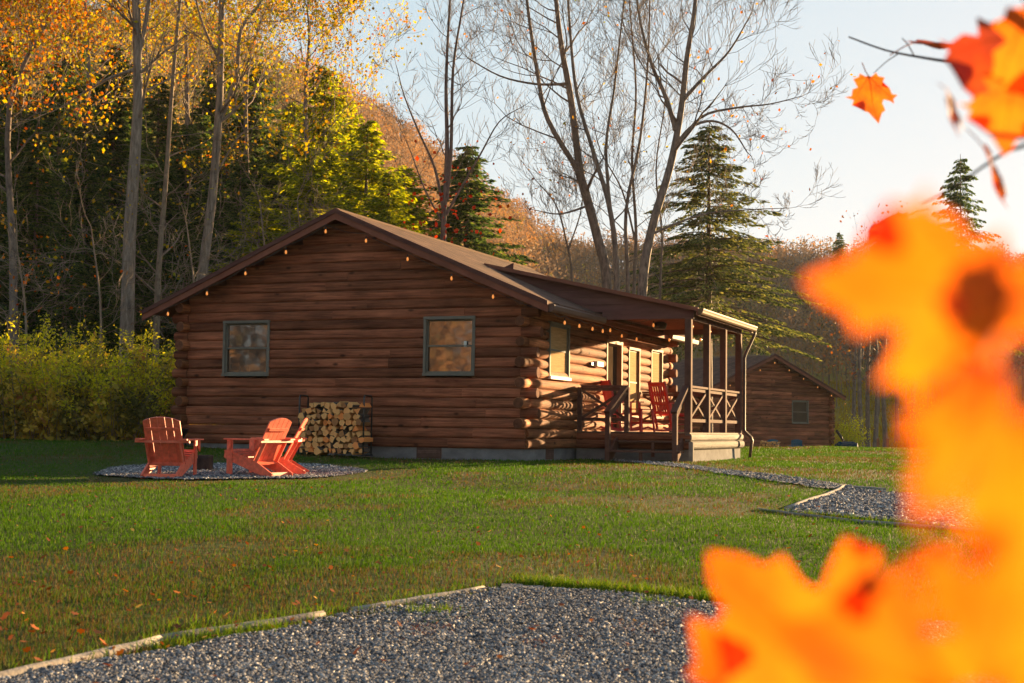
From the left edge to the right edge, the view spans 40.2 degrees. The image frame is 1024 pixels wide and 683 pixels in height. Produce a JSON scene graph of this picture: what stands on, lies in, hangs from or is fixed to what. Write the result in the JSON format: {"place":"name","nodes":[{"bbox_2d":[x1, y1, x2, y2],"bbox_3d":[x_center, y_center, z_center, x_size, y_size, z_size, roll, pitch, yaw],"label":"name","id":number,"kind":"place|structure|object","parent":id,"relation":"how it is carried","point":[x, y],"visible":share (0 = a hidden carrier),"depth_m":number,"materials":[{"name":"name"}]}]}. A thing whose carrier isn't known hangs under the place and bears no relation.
{"place":"outdoors","nodes":[
{"label":"outdoors","id":0,"kind":"place"},
{"bbox_2d":[0,26,1023,670],"bbox_3d":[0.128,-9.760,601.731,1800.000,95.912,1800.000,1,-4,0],"label":"ground","id":1,"kind":"structure","parent":0,"point":[108,480],"depth_m":10.47,"materials":[{"name":"green plant"}]},
{"bbox_2d":[0,188,41,371],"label":"hemlock tree","id":2,"kind":"object","parent":1,"relation":"on","point":[4,304],"visible":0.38,"depth_m":43.16,"materials":[{"name":"green plant"}]},
{"bbox_2d":[0,76,54,308],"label":"hemlock tree","id":3,"kind":"object","parent":1,"relation":"on","point":[2,158],"visible":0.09,"depth_m":50.45,"materials":[{"name":"green plant"}]},
{"bbox_2d":[0,312,63,436],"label":"shrub","id":4,"kind":"object","parent":1,"relation":"on","point":[32,350],"visible":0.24,"depth_m":32.77,"materials":[{"name":"green plant"}]},
{"bbox_2d":[0,0,67,156],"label":"autumn tree","id":5,"kind":"object","parent":1,"relation":"on","point":[6,10],"visible":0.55,"depth_m":44.00,"materials":[{"name":"orange plant"}]},
{"bbox_2d":[0,36,69,325],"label":"hemlock tree","id":6,"kind":"object","parent":1,"relation":"on","point":[22,134],"visible":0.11,"depth_m":52.48,"materials":[{"name":"green plant"}]},
{"bbox_2d":[1,120,90,356],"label":"hemlock tree","id":7,"kind":"object","parent":1,"relation":"on","point":[37,179],"visible":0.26,"depth_m":47.14,"materials":[{"name":"green plant"}]},
{"bbox_2d":[0,309,98,439],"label":"shrub","id":8,"kind":"object","parent":1,"relation":"on","point":[10,393],"visible":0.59,"depth_m":31.68,"materials":[{"name":"green plant"}]},
{"bbox_2d":[19,194,110,373],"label":"hemlock tree","id":9,"kind":"object","parent":1,"relation":"on","point":[76,269],"visible":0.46,"depth_m":44.01,"materials":[{"name":"green plant"}]},
{"bbox_2d":[26,26,103,190],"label":"hemlock tree","id":10,"kind":"object","parent":1,"relation":"on","point":[78,90],"visible":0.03,"depth_m":62.60,"materials":[{"name":"green plant"}]},
{"bbox_2d":[0,344,134,440],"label":"shrub","id":11,"kind":"object","parent":1,"relation":"on","point":[44,419],"visible":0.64,"depth_m":31.57,"materials":[{"name":"green plant"}]},
{"bbox_2d":[0,126,135,355],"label":"sapling","id":12,"kind":"object","parent":1,"relation":"on","point":[24,313],"visible":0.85,"depth_m":37.50,"materials":[{"name":"brown plant"}]},
{"bbox_2d":[21,61,115,321],"bbox_3d":[-18.540,-5.175,56.304,6.294,12.519,6.165,3,-4,-27],"label":"hemlock tree","id":13,"kind":"object","parent":1,"relation":"on","point":[49,122],"visible":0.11,"depth_m":56.42,"materials":[{"name":"green plant"}]},
{"bbox_2d":[1,324,136,425],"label":"shrub","id":14,"kind":"object","parent":1,"relation":"on","point":[5,357],"visible":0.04,"depth_m":34.52,"materials":[{"name":"green plant"}]},
{"bbox_2d":[0,0,140,361],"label":"autumn tree","id":15,"kind":"object","parent":1,"relation":"on","point":[22,69],"visible":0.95,"depth_m":42.11,"materials":[{"name":"orange plant"}]},
{"bbox_2d":[0,635,162,676],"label":"border timber","id":16,"kind":"object","parent":1,"relation":"on","point":[22,670],"visible":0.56,"depth_m":4.52,"materials":[{"name":"beige wood"}]},
{"bbox_2d":[38,96,140,361],"bbox_3d":[-16.200,-3.833,52.359,5.474,10.888,5.362,0,-4,16],"label":"hemlock tree","id":17,"kind":"object","parent":1,"relation":"on","point":[92,186],"visible":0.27,"depth_m":52.26,"materials":[{"name":"green plant"}]},
{"bbox_2d":[0,0,184,96],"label":"autumn tree","id":18,"kind":"object","parent":1,"relation":"on","point":[112,40],"visible":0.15,"depth_m":77.07,"materials":[{"name":"orange plant"}]},
{"bbox_2d":[33,328,162,438],"bbox_3d":[-10.231,1.214,34.072,3.541,3.175,3.560,1,-4,0],"label":"shrub","id":19,"kind":"object","parent":1,"relation":"on","point":[60,352],"visible":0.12,"depth_m":33.41,"materials":[{"name":"green plant"}]},
{"bbox_2d":[0,127,205,359],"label":"sapling","id":20,"kind":"object","parent":1,"relation":"on","point":[99,300],"visible":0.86,"depth_m":38.13,"materials":[{"name":"brown plant"}]},
{"bbox_2d":[68,214,139,368],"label":"hemlock tree","id":21,"kind":"object","parent":1,"relation":"on","point":[106,280],"visible":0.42,"depth_m":44.98,"materials":[{"name":"green plant"}]},
{"bbox_2d":[34,342,176,440],"bbox_3d":[-9.344,1.347,32.427,3.359,2.756,3.626,2,-4,-24],"label":"shrub","id":22,"kind":"object","parent":1,"relation":"on","point":[115,420],"visible":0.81,"depth_m":31.88,"materials":[{"name":"green plant"}]},
{"bbox_2d":[0,0,214,241],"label":"autumn tree","id":23,"kind":"object","parent":1,"relation":"on","point":[109,57],"visible":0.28,"depth_m":57.01,"materials":[{"name":"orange plant"}]},
{"bbox_2d":[65,81,151,335],"bbox_3d":[-17.640,-5.480,60.625,6.596,12.178,6.735,-2,-4,34],"label":"hemlock tree","id":24,"kind":"object","parent":1,"relation":"on","point":[114,167],"visible":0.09,"depth_m":60.15,"materials":[{"name":"green plant"}]},
{"bbox_2d":[69,46,161,329],"bbox_3d":[-17.392,-6.252,60.723,7.821,13.716,7.242,-1,-4,26],"label":"hemlock tree","id":25,"kind":"object","parent":1,"relation":"on","point":[124,114],"visible":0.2,"depth_m":60.29,"materials":[{"name":"green plant"}]},
{"bbox_2d":[65,314,176,437],"bbox_3d":[-9.310,1.137,34.511,3.379,3.521,3.191,2,-4,-17],"label":"shrub","id":26,"kind":"object","parent":1,"relation":"on","point":[166,370],"visible":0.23,"depth_m":33.94,"materials":[{"name":"green plant"}]},
{"bbox_2d":[0,0,261,368],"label":"tall tree","id":27,"kind":"object","parent":1,"relation":"on","point":[137,70],"visible":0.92,"depth_m":41.28,"materials":[{"name":"orange plant"}]},
{"bbox_2d":[89,175,174,377],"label":"hemlock tree","id":28,"kind":"object","parent":1,"relation":"on","point":[140,299],"visible":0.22,"depth_m":50.04,"materials":[{"name":"green plant"}]},
{"bbox_2d":[26,0,276,369],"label":"thin tree","id":29,"kind":"object","parent":1,"relation":"on","point":[162,207],"visible":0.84,"depth_m":42.37,"materials":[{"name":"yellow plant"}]},
{"bbox_2d":[71,0,233,118],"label":"autumn tree","id":30,"kind":"object","parent":1,"relation":"on","point":[127,48],"visible":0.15,"depth_m":67.12,"materials":[{"name":"orange plant"}]},
{"bbox_2d":[138,70,190,231],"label":"hemlock tree","id":31,"kind":"object","parent":1,"relation":"on","point":[158,117],"visible":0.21,"depth_m":64.56,"materials":[{"name":"green plant"}]},
{"bbox_2d":[135,154,199,356],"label":"hemlock tree","id":32,"kind":"object","parent":1,"relation":"on","point":[169,209],"visible":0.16,"depth_m":56.25,"materials":[{"name":"green plant"}]},
{"bbox_2d":[141,200,200,363],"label":"hemlock tree","id":33,"kind":"object","parent":1,"relation":"on","point":[179,223],"visible":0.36,"depth_m":50.08,"materials":[{"name":"green plant"}]},
{"bbox_2d":[120,120,221,302],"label":"hemlock tree","id":34,"kind":"object","parent":1,"relation":"on","point":[183,186],"visible":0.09,"depth_m":58.37,"materials":[{"name":"green plant"}]},
{"bbox_2d":[100,114,254,365],"bbox_3d":[-9.186,-1.784,39.950,4.854,9.281,7.075,3,-4,-32],"label":"sapling","id":35,"kind":"object","parent":1,"relation":"on","point":[191,266],"visible":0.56,"depth_m":39.90,"materials":[{"name":"brown plant"}]},
{"bbox_2d":[92,0,280,173],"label":"autumn tree","id":36,"kind":"object","parent":1,"relation":"on","point":[187,99],"visible":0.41,"depth_m":60.58,"materials":[{"name":"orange plant"}]},
{"bbox_2d":[154,112,230,236],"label":"hemlock tree","id":37,"kind":"object","parent":1,"relation":"on","point":[200,127],"visible":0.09,"depth_m":60.53,"materials":[{"name":"green plant"}]},
{"bbox_2d":[159,135,243,341],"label":"hemlock tree","id":38,"kind":"object","parent":1,"relation":"on","point":[205,192],"visible":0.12,"depth_m":56.19,"materials":[{"name":"green plant"}]},
{"bbox_2d":[95,0,323,184],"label":"autumn tree","id":39,"kind":"object","parent":1,"relation":"on","point":[245,106],"visible":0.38,"depth_m":63.41,"materials":[{"name":"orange plant"}]},
{"bbox_2d":[172,51,264,186],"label":"hemlock tree","id":40,"kind":"object","parent":1,"relation":"on","point":[205,104],"visible":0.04,"depth_m":66.40,"materials":[{"name":"green plant"}]},
{"bbox_2d":[141,0,303,108],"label":"autumn tree","id":41,"kind":"object","parent":1,"relation":"on","point":[216,29],"visible":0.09,"depth_m":72.83,"materials":[{"name":"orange plant"}]},
{"bbox_2d":[196,150,266,272],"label":"hemlock tree","id":42,"kind":"object","parent":1,"relation":"on","point":[236,167],"visible":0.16,"depth_m":52.24,"materials":[{"name":"green plant"}]},
{"bbox_2d":[106,463,362,478],"bbox_3d":[-4.301,1.973,21.514,3.920,0.101,5.040,1,-4,0],"label":"gravel circle","id":43,"kind":"object","parent":1,"relation":"on","point":[241,473],"visible":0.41,"depth_m":20.72,"materials":[{"name":"grey gravel"}]},
{"bbox_2d":[135,417,203,478],"bbox_3d":[-4.831,1.495,19.773,0.781,0.860,0.874,0,-4,6],"label":"adirondack chair","id":44,"kind":"object","parent":43,"relation":"on","point":[164,445],"visible":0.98,"depth_m":19.54,"materials":[{"name":"pink paint"}]},
{"bbox_2d":[93,462,367,479],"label":"gravel stones","id":45,"kind":"object","parent":43,"relation":"on","point":[134,468],"visible":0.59,"depth_m":20.84,"materials":[{"name":"grey gravel"}]},
{"bbox_2d":[223,418,294,476],"bbox_3d":[-3.708,1.547,20.528,0.874,0.860,0.781,-1,-4,27],"label":"adirondack chair","id":46,"kind":"object","parent":43,"relation":"on","point":[273,442],"visible":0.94,"depth_m":20.41,"materials":[{"name":"pink paint"}]},
{"bbox_2d":[251,418,308,473],"bbox_3d":[-3.530,1.584,21.241,0.874,0.860,0.781,1,-4,-2],"label":"adirondack chair","id":47,"kind":"object","parent":43,"relation":"on","point":[289,463],"visible":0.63,"depth_m":20.99,"materials":[{"name":"pink paint"}]},
{"bbox_2d":[155,611,325,640],"bbox_3d":[-1.008,1.082,5.303,0.047,0.044,0.842,-2,-4,36],"label":"border timber","id":48,"kind":"object","parent":1,"relation":"on","point":[303,616],"visible":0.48,"depth_m":5.34,"materials":[{"name":"beige wood"}]},
{"bbox_2d":[99,0,385,280],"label":"tall tree","id":49,"kind":"object","parent":1,"relation":"on","point":[220,106],"visible":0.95,"depth_m":43.44,"materials":[{"name":"yellow plant"}]},
{"bbox_2d":[208,187,285,274],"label":"evergreen tree","id":50,"kind":"object","parent":1,"relation":"on","point":[262,191],"visible":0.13,"depth_m":50.13,"materials":[{"name":"green plant"}]},
{"bbox_2d":[223,61,287,203],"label":"hemlock tree","id":51,"kind":"object","parent":1,"relation":"on","point":[255,106],"visible":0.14,"depth_m":66.35,"materials":[{"name":"green plant"}]},
{"bbox_2d":[189,117,330,272],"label":"sapling","id":52,"kind":"object","parent":1,"relation":"on","point":[263,232],"visible":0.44,"depth_m":44.27,"materials":[{"name":"brown plant"}]},
{"bbox_2d":[237,125,299,237],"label":"hemlock tree","id":53,"kind":"object","parent":1,"relation":"on","point":[275,158],"visible":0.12,"depth_m":58.32,"materials":[{"name":"green plant"}]},
{"bbox_2d":[251,103,309,224],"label":"evergreen tree","id":54,"kind":"object","parent":1,"relation":"on","point":[293,108],"visible":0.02,"depth_m":60.52,"materials":[{"name":"green plant"}]},
{"bbox_2d":[234,122,343,246],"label":"sapling","id":55,"kind":"object","parent":1,"relation":"on","point":[290,210],"visible":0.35,"depth_m":45.05,"materials":[{"name":"brown plant"}]},
{"bbox_2d":[163,0,432,217],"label":"autumn tree","id":56,"kind":"object","parent":1,"relation":"on","point":[321,35],"visible":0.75,"depth_m":54.56,"materials":[{"name":"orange plant"}]},
{"bbox_2d":[258,150,351,241],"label":"evergreen tree","id":57,"kind":"object","parent":1,"relation":"on","point":[318,173],"visible":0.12,"depth_m":49.22,"materials":[{"name":"green plant"}]},
{"bbox_2d":[241,63,386,241],"bbox_3d":[-7.522,-4.365,56.764,10.044,13.915,9.604,1,-4,-7],"label":"evergreen tree","id":58,"kind":"object","parent":1,"relation":"on","point":[332,168],"visible":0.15,"depth_m":56.23,"materials":[{"name":"green plant"}]},
{"bbox_2d":[296,395,372,455],"bbox_3d":[-3.595,1.699,28.464,1.518,1.228,0.480,-1,-4,22],"label":"firewood rack","id":59,"kind":"object","parent":1,"relation":"on","point":[370,452],"visible":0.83,"depth_m":28.32,"materials":[{"name":"black metal"}]},
{"bbox_2d":[325,98,381,202],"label":"evergreen tree","id":60,"kind":"object","parent":1,"relation":"on","point":[356,121],"visible":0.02,"depth_m":64.54,"materials":[{"name":"green plant"}]},
{"bbox_2d":[312,118,427,233],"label":"evergreen tree","id":61,"kind":"object","parent":1,"relation":"on","point":[352,192],"visible":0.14,"depth_m":52.28,"materials":[{"name":"green plant"}]},
{"bbox_2d":[358,172,425,231],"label":"evergreen tree","id":62,"kind":"object","parent":1,"relation":"on","point":[382,208],"visible":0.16,"depth_m":50.22,"materials":[{"name":"green plant"}]},
{"bbox_2d":[349,586,485,612],"bbox_3d":[-0.395,1.133,6.158,0.042,0.042,0.914,-2,-4,35],"label":"border timber","id":63,"kind":"object","parent":1,"relation":"on","point":[411,599],"visible":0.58,"depth_m":6.09,"materials":[{"name":"beige wood"}]},
{"bbox_2d":[386,168,456,241],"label":"evergreen tree","id":64,"kind":"object","parent":1,"relation":"on","point":[420,213],"visible":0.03,"depth_m":58.32,"materials":[{"name":"green plant"}]},
{"bbox_2d":[142,208,757,462],"bbox_3d":[-0.552,0.396,33.916,11.790,5.715,11.508,-1,-4,22],"label":"log cabin","id":65,"kind":"object","parent":1,"relation":"on","point":[436,362],"visible":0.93,"depth_m":29.72,"materials":[{"name":"brown wood"}]},
{"bbox_2d":[221,320,270,375],"bbox_3d":[-5.743,0.149,30.357,1.170,1.206,0.180,-1,-4,22],"label":"window","id":66,"kind":"structure","parent":65,"relation":"in","point":[246,349],"depth_m":30.38,"materials":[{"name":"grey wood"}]},
{"bbox_2d":[142,225,548,321],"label":"string lights","id":67,"kind":"object","parent":65,"relation":"hanging from","point":[407,259],"visible":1,"depth_m":29.21,"materials":[{"name":"glowing bulb glass"},{"name":"black wire"}]},
{"bbox_2d":[422,316,475,375],"bbox_3d":[-1.267,0.092,28.567,1.150,1.215,0.180,-1,-4,22],"label":"window frame","id":68,"kind":"structure","parent":65,"relation":"in","point":[445,353],"depth_m":28.59,"materials":[{"name":"grey wood"}]},
{"bbox_2d":[546,321,570,380],"bbox_3d":[0.951,0.213,29.570,0.213,1.195,1.270,-1,-4,22],"label":"window frame","id":69,"kind":"structure","parent":65,"relation":"in","point":[559,333],"depth_m":29.60,"materials":[{"name":"white paint"}]},
{"bbox_2d":[602,339,622,430],"bbox_3d":[2.359,1.067,33.067,0.214,2.167,1.210,-1,-4,22],"label":"door","id":70,"kind":"structure","parent":65,"relation":"in","point":[614,359],"depth_m":33.41,"materials":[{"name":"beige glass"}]},
{"bbox_2d":[600,380,648,430],"bbox_3d":[2.564,1.469,32.010,1.012,1.158,0.635,2,-4,-18],"label":"rocking chair","id":71,"kind":"object","parent":65,"relation":"on","point":[607,395],"visible":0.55,"depth_m":31.85,"materials":[{"name":"red paint"}]},
{"bbox_2d":[626,347,640,417],"bbox_3d":[2.959,1.028,34.571,0.208,1.736,0.950,-1,-4,22],"label":"window frame","id":72,"kind":"structure","parent":65,"relation":"in","point":[633,379],"depth_m":34.69,"materials":[{"name":"beige wood"}]},
{"bbox_2d":[648,348,663,418],"bbox_3d":[3.710,1.113,36.451,0.208,1.816,1.060,-1,-4,22],"label":"window frame","id":73,"kind":"structure","parent":65,"relation":"in","point":[656,359],"depth_m":36.56,"materials":[{"name":"beige wood"}]},
{"bbox_2d":[647,381,693,431],"bbox_3d":[3.711,1.530,32.761,1.012,1.158,0.635,4,-5,-40],"label":"rocking chair","id":74,"kind":"object","parent":65,"relation":"on","point":[652,386],"visible":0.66,"depth_m":32.55,"materials":[{"name":"red paint"}]},
{"bbox_2d":[367,0,555,255],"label":"bare tree","id":75,"kind":"object","parent":1,"relation":"on","point":[448,166],"visible":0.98,"depth_m":47.52,"materials":[{"name":"brown plant"}]},
{"bbox_2d":[419,143,537,265],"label":"hemlock tree","id":76,"kind":"object","parent":1,"relation":"on","point":[473,221],"visible":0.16,"depth_m":59.98,"materials":[{"name":"green plant"}]},
{"bbox_2d":[11,583,947,682],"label":"gravel parking pad","id":77,"kind":"object","parent":1,"relation":"on","point":[504,585],"visible":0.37,"depth_m":5.50,"materials":[{"name":"grey gravel"}]},
{"bbox_2d":[0,586,948,682],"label":"gravel stones","id":78,"kind":"object","parent":77,"relation":"on","point":[327,666],"visible":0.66,"depth_m":4.77,"materials":[{"name":"grey gravel"}]},
{"bbox_2d":[2,507,959,670],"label":"edge grass","id":79,"kind":"structure","parent":1,"relation":"on","point":[566,582],"depth_m":6.16,"materials":[{"name":"green plant"}]},
{"bbox_2d":[0,453,977,682],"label":"fallen leaves","id":80,"kind":"object","parent":1,"relation":"on","point":[81,631],"visible":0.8,"depth_m":6.63,"materials":[{"name":"orange plant"}]},
{"bbox_2d":[0,0,1023,411],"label":"hillside forest","id":81,"kind":"object","parent":1,"relation":"on","point":[802,260],"visible":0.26,"depth_m":194.96,"materials":[{"name":"orange plant"}]},
{"bbox_2d":[420,0,639,288],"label":"bare tree","id":82,"kind":"object","parent":1,"relation":"on","point":[588,206],"visible":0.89,"depth_m":52.49,"materials":[{"name":"grey plant"}]},
{"bbox_2d":[464,94,623,280],"bbox_3d":[1.674,-2.941,53.206,5.149,13.650,4.945,-3,-5,45],"label":"bare tree","id":83,"kind":"object","parent":1,"relation":"on","point":[560,181],"visible":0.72,"depth_m":53.03,"materials":[{"name":"grey plant"}]},
{"bbox_2d":[504,0,707,292],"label":"bare tree","id":84,"kind":"object","parent":1,"relation":"on","point":[606,192],"visible":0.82,"depth_m":51.69,"materials":[{"name":"grey plant"}]},
{"bbox_2d":[543,0,718,298],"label":"bare tree","id":85,"kind":"object","parent":1,"relation":"on","point":[635,229],"visible":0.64,"depth_m":53.40,"materials":[{"name":"grey plant"}]},
{"bbox_2d":[543,0,855,296],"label":"bare tree","id":86,"kind":"object","parent":1,"relation":"on","point":[677,139],"visible":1,"depth_m":50.37,"materials":[{"name":"grey plant"}]},
{"bbox_2d":[620,123,831,432],"bbox_3d":[8.482,-2.245,58.044,9.302,14.123,10.685,0,-4,15],"label":"spruce tree","id":87,"kind":"object","parent":1,"relation":"on","point":[723,269],"visible":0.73,"depth_m":57.64,"materials":[{"name":"green plant"}]},
{"bbox_2d":[669,353,845,446],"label":"log cabin","id":88,"kind":"object","parent":1,"relation":"on","point":[785,406],"visible":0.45,"depth_m":71.38,"materials":[{"name":"brown wood"}]},
{"bbox_2d":[792,400,808,423],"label":"window frame","id":89,"kind":"structure","parent":88,"relation":"in","point":[800,409],"depth_m":71.98,"materials":[{"name":"grey glass"}]},
{"bbox_2d":[813,233,861,353],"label":"hemlock tree","id":90,"kind":"object","parent":1,"relation":"on","point":[836,250],"visible":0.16,"depth_m":150.70,"materials":[{"name":"green plant"}]},
{"bbox_2d":[802,230,890,430],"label":"meadow tree","id":91,"kind":"object","parent":1,"relation":"on","point":[853,391],"visible":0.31,"depth_m":99.85,"materials":[{"name":"grey plant"}]},
{"bbox_2d":[803,203,890,446],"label":"meadow tree","id":92,"kind":"object","parent":1,"relation":"on","point":[867,413],"visible":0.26,"depth_m":84.85,"materials":[{"name":"grey plant"}]},
{"bbox_2d":[805,201,902,446],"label":"meadow tree","id":93,"kind":"object","parent":1,"relation":"on","point":[884,423],"visible":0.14,"depth_m":83.91,"materials":[{"name":"grey plant"}]},
{"bbox_2d":[834,412,873,446],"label":"shrub","id":94,"kind":"object","parent":1,"relation":"on","point":[849,437],"visible":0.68,"depth_m":76.29,"materials":[{"name":"green plant"}]},
{"bbox_2d":[824,210,890,446],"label":"meadow tree","id":95,"kind":"object","parent":1,"relation":"on","point":[860,412],"visible":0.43,"depth_m":82.02,"materials":[{"name":"grey plant"}]},
{"bbox_2d":[835,227,896,446],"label":"meadow tree","id":96,"kind":"object","parent":1,"relation":"on","point":[876,412],"visible":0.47,"depth_m":82.83,"materials":[{"name":"brown plant"}]},
{"bbox_2d":[789,491,954,524],"bbox_3d":[4.248,1.705,14.429,2.504,0.047,7.615,0,-4,18],"label":"gravel parking pad","id":97,"kind":"object","parent":1,"relation":"on","point":[863,512],"visible":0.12,"depth_m":13.63,"materials":[{"name":"grey gravel"}]},
{"bbox_2d":[784,486,965,527],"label":"gravel stones","id":98,"kind":"object","parent":97,"relation":"on","point":[861,500],"visible":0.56,"depth_m":14.17,"materials":[{"name":"grey gravel"}]},
{"bbox_2d":[862,326,899,441],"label":"meadow tree","id":99,"kind":"object","parent":1,"relation":"on","point":[896,433],"visible":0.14,"depth_m":94.84,"materials":[{"name":"brown plant"}]},
{"bbox_2d":[820,380,1023,447],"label":"meadow grass","id":100,"kind":"structure","parent":1,"relation":"on","point":[1013,408],"depth_m":113.79,"materials":[{"name":"yellow plant"}]},
{"bbox_2d":[895,154,1023,369],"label":"spruce tree","id":101,"kind":"object","parent":1,"relation":"on","point":[970,232],"visible":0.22,"depth_m":86.39,"materials":[{"name":"green plant"}]},
{"bbox_2d":[55,0,1023,269],"label":"sky","id":102,"kind":"structure","parent":0,"point":[914,145],"materials":[{"name":"white"}]},
{"bbox_2d":[588,458,851,488],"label":"gravel path","id":103,"kind":"structure","parent":0,"point":[801,482],"depth_m":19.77,"materials":[{"name":"grey gravel"}]},
{"bbox_2d":[687,0,1023,682],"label":"maple branch","id":104,"kind":"object","parent":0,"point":[932,286],"visible":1,"depth_m":0.26,"materials":[{"name":"orange plant"}]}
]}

